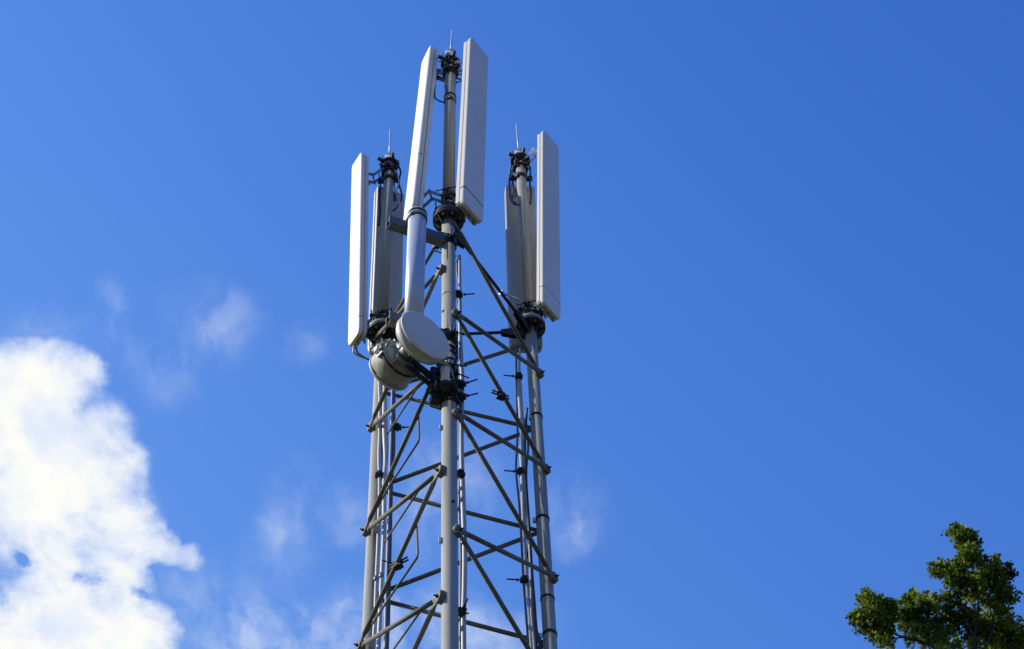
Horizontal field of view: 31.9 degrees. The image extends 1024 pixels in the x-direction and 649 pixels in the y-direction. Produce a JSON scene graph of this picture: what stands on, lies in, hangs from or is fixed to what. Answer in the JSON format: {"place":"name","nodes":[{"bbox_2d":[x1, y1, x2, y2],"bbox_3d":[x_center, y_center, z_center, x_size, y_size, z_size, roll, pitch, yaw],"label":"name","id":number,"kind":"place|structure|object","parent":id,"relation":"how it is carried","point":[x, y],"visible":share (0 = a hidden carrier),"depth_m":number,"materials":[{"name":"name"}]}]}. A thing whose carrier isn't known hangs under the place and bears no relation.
{"place":"outdoors","nodes":[
{"label":"outdoors","id":0,"kind":"place"},
{"bbox_2d":[0,0,1023,648],"label":"sky","id":1,"kind":"structure","parent":0,"point":[783,355],"materials":[{"name":"blue"}]},
{"bbox_3d":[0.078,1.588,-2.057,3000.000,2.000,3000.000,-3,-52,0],"label":"ground","id":2,"kind":"structure","parent":0,"visible":0},
{"bbox_2d":[354,49,558,648],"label":"lattice tower","id":3,"kind":"structure","parent":2,"relation":"on","point":[529,327],"depth_m":18.18,"materials":[{"name":"metal"}]},
{"bbox_2d":[348,153,396,360],"bbox_3d":[-1.713,-0.867,21.770,0.648,4.223,0.317,-3,-52,0],"label":"panel antenna","id":4,"kind":"object","parent":3,"relation":"attached to","point":[358,322],"visible":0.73,"depth_m":21.64,"materials":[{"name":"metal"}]},
{"bbox_2d":[376,385,387,648],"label":"feeder cable","id":5,"kind":"object","parent":3,"relation":"attached to","point":[385,464],"visible":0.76,"depth_m":17.96,"materials":[{"name":"metal"}]},
{"bbox_2d":[372,381,393,648],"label":"feeder cable","id":6,"kind":"object","parent":3,"relation":"attached to","point":[379,474],"visible":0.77,"depth_m":17.94,"materials":[{"name":"plastic"}]},
{"bbox_2d":[367,163,403,354],"bbox_3d":[-1.548,-0.830,21.969,0.404,3.581,0.596,-3,-52,0],"label":"panel antenna","id":7,"kind":"object","parent":3,"relation":"attached to","point":[395,287],"visible":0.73,"depth_m":22.21,"materials":[{"name":"plastic"}]},
{"bbox_2d":[384,390,392,648],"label":"feeder cable","id":8,"kind":"object","parent":3,"relation":"attached to","point":[385,614],"visible":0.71,"depth_m":17.71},
{"bbox_2d":[389,129,390,152],"bbox_3d":[-1.615,-2.376,23.697,0.080,0.784,0.080,-3,-52,0],"label":"lightning rod","id":9,"kind":"object","parent":3,"relation":"attached to","point":[389,139],"visible":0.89,"depth_m":23.81,"materials":[{"name":"metal"}]},
{"bbox_2d":[381,390,408,648],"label":"feeder cable","id":10,"kind":"object","parent":3,"relation":"attached to","point":[397,427],"visible":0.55,"depth_m":18.14,"materials":[{"name":"plastic"}]},
{"bbox_2d":[386,206,464,343],"bbox_3d":[-0.869,-0.388,18.387,0.873,2.188,0.360,28,-58,-22],"label":"mounting pipe","id":11,"kind":"object","parent":3,"relation":"attached to","point":[416,231],"visible":0.69,"depth_m":18.49,"materials":[{"name":"metal"}]},
{"bbox_2d":[369,338,468,413],"bbox_3d":[-0.910,0.489,17.448,0.941,0.833,0.527,20,-56,-17],"label":"dish antenna","id":12,"kind":"object","parent":11,"relation":"attached to","point":[386,372],"visible":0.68,"depth_m":17.38,"materials":[{"name":"metal"}]},
{"bbox_2d":[393,311,449,371],"bbox_3d":[-0.951,0.218,17.348,0.592,0.592,0.415,33,-60,-24],"label":"dish antenna","id":13,"kind":"object","parent":11,"relation":"attached to","point":[422,338],"visible":1,"depth_m":17.19,"materials":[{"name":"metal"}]},
{"bbox_2d":[403,46,461,220],"bbox_3d":[-0.926,-2.299,21.183,0.689,3.675,0.316,-6,-52,3],"label":"panel antenna","id":14,"kind":"object","parent":3,"relation":"attached to","point":[416,195],"visible":0.73,"depth_m":21.00,"materials":[{"name":"plastic"}]},
{"bbox_2d":[435,361,455,394],"bbox_3d":[-0.640,0.517,17.178,0.194,0.295,0.240,-3,-52,0],"label":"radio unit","id":15,"kind":"object","parent":3,"relation":"attached to","point":[445,385],"visible":1,"depth_m":17.09,"materials":[{"name":"metal"}]},
{"bbox_2d":[444,328,457,361],"bbox_3d":[-0.631,0.205,17.890,0.192,0.462,0.192,-3,-52,0],"label":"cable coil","id":16,"kind":"object","parent":3,"relation":"attached to","point":[454,347],"visible":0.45,"depth_m":17.82,"materials":[{"name":"black rubber"}]},
{"bbox_2d":[450,345,461,406],"bbox_3d":[-0.553,0.497,17.446,0.146,0.847,0.041,36,-61,-26],"label":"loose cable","id":17,"kind":"object","parent":3,"relation":"attached to","point":[458,402],"visible":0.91,"depth_m":17.62,"materials":[{"name":"black rubber"}]},
{"bbox_2d":[456,259,461,648],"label":"feeder cable","id":18,"kind":"object","parent":3,"relation":"attached to","point":[460,590],"visible":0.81,"depth_m":16.00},
{"bbox_2d":[437,38,487,225],"bbox_3d":[-0.590,-2.273,21.061,0.619,3.675,0.384,-18,-54,11],"label":"panel antenna","id":19,"kind":"object","parent":3,"relation":"attached to","point":[468,199],"visible":0.81,"depth_m":20.78,"materials":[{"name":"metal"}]},
{"bbox_2d":[456,255,477,648],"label":"feeder cable","id":20,"kind":"object","parent":3,"relation":"attached to","point":[462,610],"visible":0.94,"depth_m":16.44,"materials":[{"name":"metal"}]},
{"bbox_2d":[516,124,518,148],"bbox_3d":[0.083,-2.438,23.669,0.080,0.819,0.080,-3,-52,0],"label":"lightning rod","id":21,"kind":"object","parent":3,"relation":"attached to","point":[517,137],"visible":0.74,"depth_m":23.70,"materials":[{"name":"metal"}]},
{"bbox_2d":[503,348,532,648],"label":"feeder cable","id":22,"kind":"object","parent":3,"relation":"attached to","point":[520,472],"visible":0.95,"depth_m":18.24,"materials":[{"name":"metal"}]},
{"bbox_2d":[515,348,528,643],"bbox_3d":[0.274,5.553,13.329,0.091,17.294,0.022,-3,-52,0],"label":"feeder cable","id":23,"kind":"object","parent":3,"relation":"attached to","point":[521,541],"visible":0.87,"depth_m":18.14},
{"bbox_2d":[504,163,542,352],"bbox_3d":[0.119,-0.901,21.854,0.425,3.545,0.502,-3,-52,0],"label":"panel antenna","id":24,"kind":"object","parent":3,"relation":"attached to","point":[514,272],"visible":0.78,"depth_m":22.14,"materials":[{"name":"plastic"}]},
{"bbox_2d":[524,473,535,648],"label":"feeder cable","id":25,"kind":"object","parent":3,"relation":"attached to","point":[531,615],"visible":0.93,"depth_m":17.07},
{"bbox_2d":[523,418,537,648],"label":"feeder cable","id":26,"kind":"object","parent":3,"relation":"attached to","point":[524,443],"visible":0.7,"depth_m":17.76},
{"bbox_2d":[525,407,540,648],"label":"feeder cable","id":27,"kind":"object","parent":3,"relation":"attached to","point":[531,559],"visible":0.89,"depth_m":17.70,"materials":[{"name":"black rubber"}]},
{"bbox_2d":[509,131,560,321],"bbox_3d":[0.323,-1.218,21.987,0.621,3.702,0.362,-16,-54,10],"label":"panel antenna","id":28,"kind":"object","parent":3,"relation":"attached to","point":[548,255],"visible":0.81,"depth_m":21.75,"materials":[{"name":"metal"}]},
{"bbox_2d":[845,521,1023,648],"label":"leafy tree","id":29,"kind":"object","parent":2,"relation":"on","point":[936,631],"visible":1,"depth_m":29.49,"materials":[{"name":"green plant"}]}
]}

